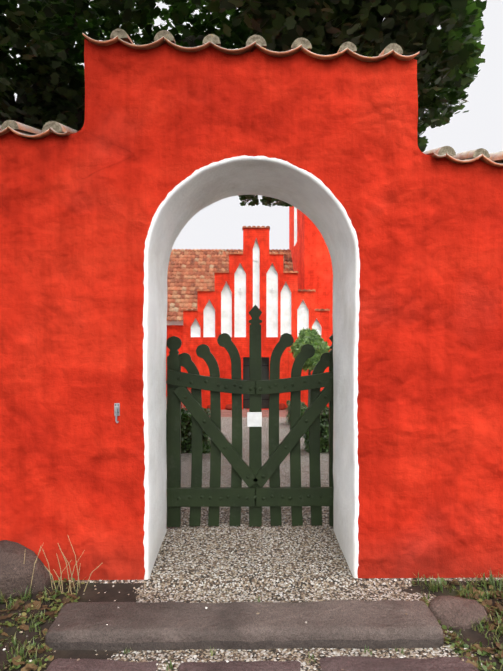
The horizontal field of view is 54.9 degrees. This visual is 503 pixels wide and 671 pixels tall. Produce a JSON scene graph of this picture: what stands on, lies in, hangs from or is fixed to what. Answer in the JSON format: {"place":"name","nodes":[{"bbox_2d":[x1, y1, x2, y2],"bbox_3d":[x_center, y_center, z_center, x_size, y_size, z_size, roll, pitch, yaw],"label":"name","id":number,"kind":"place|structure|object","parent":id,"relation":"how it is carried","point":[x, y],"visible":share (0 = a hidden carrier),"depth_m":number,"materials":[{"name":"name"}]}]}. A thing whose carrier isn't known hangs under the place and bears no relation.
{"place":"outdoors","nodes":[
{"label":"outdoors","id":0,"kind":"place"},
{"bbox_2d":[0,540,52,600],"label":"boulder","id":1,"kind":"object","parent":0,"point":[16,571],"depth_m":2.77,"materials":[{"name":"grey stone"}]},
{"bbox_2d":[0,0,486,206],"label":"tree","id":2,"kind":"object","parent":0,"point":[451,50],"depth_m":5.32,"materials":[{"name":"green plant"}]},
{"bbox_2d":[0,397,502,670],"bbox_3d":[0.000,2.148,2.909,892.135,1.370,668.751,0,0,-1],"label":"ground","id":3,"kind":"structure","parent":0,"point":[224,562],"depth_m":2.89,"materials":[{"name":"grey gravel"}]},
{"bbox_2d":[24,536,101,595],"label":"dry stalks","id":4,"kind":"object","parent":3,"relation":"on","point":[62,571],"visible":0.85,"depth_m":2.78,"materials":[{"name":"brown"}]},
{"bbox_2d":[46,658,158,670],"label":"paver","id":5,"kind":"object","parent":3,"relation":"on","point":[60,664],"visible":0.9,"depth_m":2.21,"materials":[{"name":"stone"}]},
{"bbox_2d":[166,407,210,453],"bbox_3d":[-1.512,1.500,7.571,1.802,0.726,0.585,0,0,-1],"label":"hedge","id":6,"kind":"object","parent":3,"relation":"on","point":[206,442],"visible":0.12,"depth_m":7.36,"materials":[{"name":"green plant"}]},
{"bbox_2d":[225,404,231,409],"bbox_3d":[-0.810,2.734,18.433,0.384,0.243,0.300,0,0,-1],"label":"found stone","id":7,"kind":"object","parent":3,"relation":"on","point":[228,406],"visible":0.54,"depth_m":18.31,"materials":[{"name":"red paint"}]},
{"bbox_2d":[178,661,300,670],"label":"paver","id":8,"kind":"object","parent":3,"relation":"on","point":[247,666],"visible":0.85,"depth_m":2.20,"materials":[{"name":"stone"}]},
{"bbox_2d":[45,600,443,650],"bbox_3d":[-0.033,1.528,2.483,1.973,0.211,0.297,0,0,-1],"label":"threshold","id":9,"kind":"object","parent":3,"relation":"on","point":[335,624],"visible":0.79,"depth_m":2.38,"materials":[{"name":"stone"}]},
{"bbox_2d":[3,594,493,669],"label":"pebbles","id":10,"kind":"object","parent":3,"relation":"on","point":[228,661],"visible":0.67,"depth_m":2.36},
{"bbox_2d":[166,206,332,396],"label":"church tower","id":11,"kind":"structure","parent":3,"relation":"on","point":[311,259],"depth_m":21.50,"materials":[{"name":"red paint"}]},
{"bbox_2d":[167,249,293,320],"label":"tiled roof","id":12,"kind":"structure","parent":11,"relation":"attached to","point":[190,272],"depth_m":25.15,"materials":[{"name":"tile"}]},
{"bbox_2d":[0,39,502,579],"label":"wall","id":13,"kind":"structure","parent":3,"relation":"on","point":[132,177],"depth_m":2.92,"materials":[{"name":"red paint"}]},
{"bbox_2d":[114,403,119,422],"bbox_3d":[-0.805,0.465,2.889,0.032,0.120,0.020,0,0,-1],"label":"hook","id":14,"kind":"object","parent":13,"relation":"attached to","point":[116,409],"visible":1,"depth_m":2.90,"materials":[{"name":"metal"}]},
{"bbox_2d":[166,305,333,526],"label":"gate","id":15,"kind":"structure","parent":13,"relation":"attached to","point":[255,496],"depth_m":3.67,"materials":[{"name":"paint"}]},
{"bbox_2d":[0,579,502,670],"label":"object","id":16,"kind":"object","parent":3,"relation":"on","point":[32,666],"visible":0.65,"depth_m":2.54,"materials":[{"name":"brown plant"}]},
{"bbox_2d":[0,568,502,670],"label":"grass","id":17,"kind":"structure","parent":3,"relation":"on","point":[430,585],"depth_m":2.52,"materials":[{"name":"green plant"}]},
{"bbox_2d":[0,577,502,670],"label":"ground cover","id":18,"kind":"object","parent":3,"relation":"on","point":[479,652],"visible":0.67,"depth_m":2.50,"materials":[{"name":"green plant"}]},
{"bbox_2d":[182,226,329,409],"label":"gabled building","id":19,"kind":"structure","parent":3,"relation":"on","point":[261,280],"depth_m":18.48,"materials":[{"name":"red paint"}]},
{"bbox_2d":[279,403,285,409],"bbox_3d":[1.119,2.730,18.462,0.384,0.289,0.331,0,0,-1],"label":"found stone","id":20,"kind":"object","parent":3,"relation":"on","point":[282,406],"visible":0.56,"depth_m":18.33,"materials":[{"name":"red paint"}]},
{"bbox_2d":[285,400,307,424],"bbox_3d":[1.248,2.219,12.903,0.560,0.790,2.082,0,0,-1],"label":"hedge","id":21,"kind":"object","parent":3,"relation":"on","point":[302,407],"depth_m":13.34,"materials":[{"name":"green plant"}]},
{"bbox_2d":[289,327,330,406],"bbox_3d":[2.050,1.314,16.906,1.496,3.226,1.422,0,0,-1],"label":"tree","id":22,"kind":"object","parent":3,"relation":"on","point":[313,338],"depth_m":16.59,"materials":[{"name":"green plant"}]},
{"bbox_2d":[303,406,328,452],"bbox_3d":[1.610,1.499,7.611,1.611,0.744,0.578,0,0,-1],"label":"hedge","id":23,"kind":"object","parent":3,"relation":"on","point":[325,413],"visible":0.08,"depth_m":7.39,"materials":[{"name":"green plant"}]},
{"bbox_2d":[320,412,328,452],"bbox_3d":[1.601,1.589,7.629,1.400,0.707,0.420,0,0,-1],"label":"hedge","id":24,"kind":"object","parent":3,"relation":"on","point":[321,432],"depth_m":7.41,"materials":[{"name":"green plant"}]},
{"bbox_2d":[319,656,479,670],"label":"paver","id":25,"kind":"object","parent":3,"relation":"on","point":[352,663],"visible":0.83,"depth_m":2.21,"materials":[{"name":"stone"}]},
{"bbox_2d":[428,595,489,629],"bbox_3d":[1.103,1.500,2.595,0.369,0.170,0.250,0,0,-1],"label":"loose rock","id":26,"kind":"object","parent":3,"relation":"on","point":[460,613],"visible":0.71,"depth_m":2.53,"materials":[{"name":"grey stone"}]},
{"bbox_2d":[0,29,502,166],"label":"roof tiles","id":27,"kind":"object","parent":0,"point":[258,42],"depth_m":2.89,"materials":[{"name":"beige tile"}]},
{"bbox_2d":[4,0,502,249],"label":"sky","id":28,"kind":"structure","parent":0,"point":[219,225],"materials":[{"name":"white"}]}
]}

